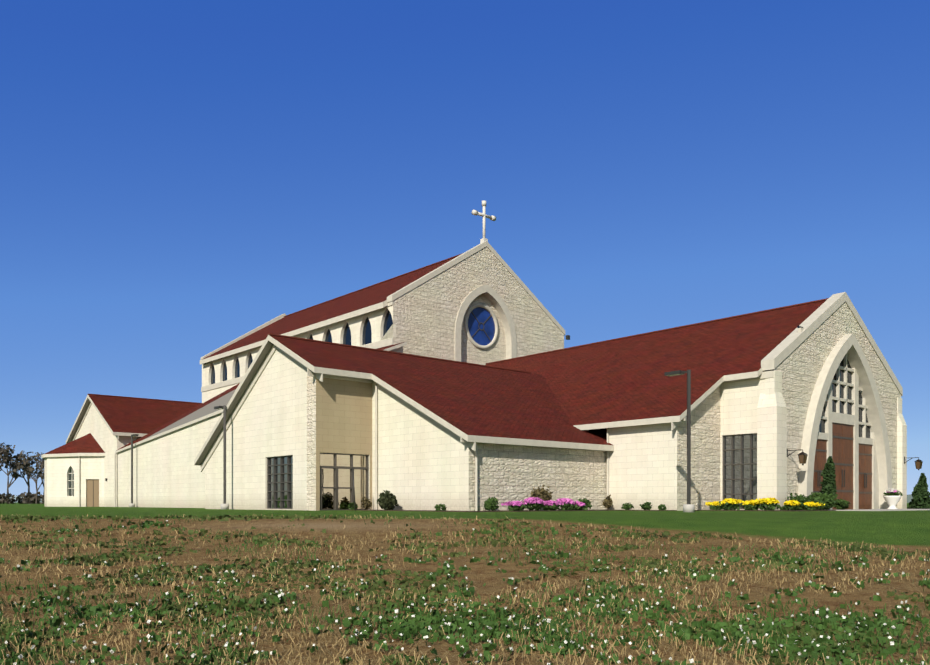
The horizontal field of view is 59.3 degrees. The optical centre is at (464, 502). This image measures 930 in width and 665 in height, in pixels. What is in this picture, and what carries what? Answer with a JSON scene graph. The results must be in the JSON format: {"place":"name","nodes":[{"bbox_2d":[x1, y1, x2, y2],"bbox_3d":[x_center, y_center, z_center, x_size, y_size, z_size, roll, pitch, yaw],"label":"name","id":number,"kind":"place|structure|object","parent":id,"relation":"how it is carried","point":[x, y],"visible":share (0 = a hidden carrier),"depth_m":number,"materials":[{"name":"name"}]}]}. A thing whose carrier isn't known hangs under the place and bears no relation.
{"place":"outdoors","nodes":[
{"label":"outdoors","id":0,"kind":"place"},
{"bbox_2d":[0,502,929,664],"bbox_3d":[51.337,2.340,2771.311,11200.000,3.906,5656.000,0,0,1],"label":"ground","id":1,"kind":"structure","parent":0,"point":[906,530],"depth_m":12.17,"materials":[{"name":"brown soil"}]},
{"bbox_2d":[0,442,43,503],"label":"trees","id":2,"kind":"object","parent":1,"relation":"on","point":[22,500],"visible":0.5,"depth_m":212.97,"materials":[{"name":"green plant"}]},
{"bbox_2d":[376,490,398,509],"bbox_3d":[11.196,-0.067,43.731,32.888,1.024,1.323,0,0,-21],"label":"dark shrub","id":3,"kind":"object","parent":1,"relation":"on","point":[386,500],"visible":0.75,"depth_m":37.56,"materials":[{"name":"green plant"}]},
{"bbox_2d":[0,494,928,502],"bbox_3d":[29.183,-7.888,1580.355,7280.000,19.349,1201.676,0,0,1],"label":"treeline","id":4,"kind":"object","parent":1,"relation":"on","point":[909,497],"depth_m":970.16,"materials":[{"name":"green plant"}]},
{"bbox_2d":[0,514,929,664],"bbox_3d":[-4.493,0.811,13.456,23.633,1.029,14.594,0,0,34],"label":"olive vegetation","id":5,"kind":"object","parent":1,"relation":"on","point":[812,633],"visible":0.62,"depth_m":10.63,"materials":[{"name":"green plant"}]},
{"bbox_2d":[0,514,929,664],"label":"straw","id":6,"kind":"object","parent":1,"relation":"on","point":[361,662],"visible":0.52,"depth_m":8.63,"materials":[{"name":"beige plant"}]},
{"bbox_2d":[0,488,929,664],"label":"white flowers","id":7,"kind":"object","parent":1,"relation":"on","point":[20,656],"visible":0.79,"depth_m":7.46,"materials":[{"name":"white plant"}]},
{"bbox_2d":[41,238,929,511],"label":"church","id":8,"kind":"structure","parent":1,"relation":"on","point":[780,404],"depth_m":42.18,"materials":[{"name":"stone"}]},
{"bbox_2d":[361,484,612,509],"bbox_3d":[1.241,-0.194,38.046,12.304,1.265,3.684,0,0,-4],"label":"dry shrub","id":9,"kind":"object","parent":1,"relation":"on","point":[543,494],"visible":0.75,"depth_m":37.10,"materials":[{"name":"green plant"}]},
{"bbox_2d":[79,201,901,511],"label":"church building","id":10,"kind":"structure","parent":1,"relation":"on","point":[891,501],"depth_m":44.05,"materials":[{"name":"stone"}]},
{"bbox_2d":[348,491,902,510],"bbox_3d":[14.348,-0.081,40.719,38.986,1.109,9.518,0,0,-17],"label":"shrub","id":11,"kind":"object","parent":1,"relation":"on","point":[492,503],"visible":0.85,"depth_m":37.33,"materials":[{"name":"green plant"}]},
{"bbox_2d":[501,490,898,505],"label":"pink flowers","id":12,"kind":"object","parent":11,"relation":"on","point":[559,501],"visible":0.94,"depth_m":35.79,"materials":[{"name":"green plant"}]},
{"bbox_2d":[705,498,824,506],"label":"yellow flowers","id":13,"kind":"object","parent":11,"relation":"on","point":[757,501],"visible":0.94,"depth_m":36.52,"materials":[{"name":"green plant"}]},
{"bbox_2d":[820,456,929,509],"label":"conical evergreen shrubs","id":14,"kind":"object","parent":1,"relation":"on","point":[920,494],"visible":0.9,"depth_m":48.71,"materials":[{"name":"green plant"}]},
{"bbox_2d":[0,0,929,495],"label":"sky","id":15,"kind":"structure","parent":0,"point":[179,179],"materials":[{"name":"blue"}]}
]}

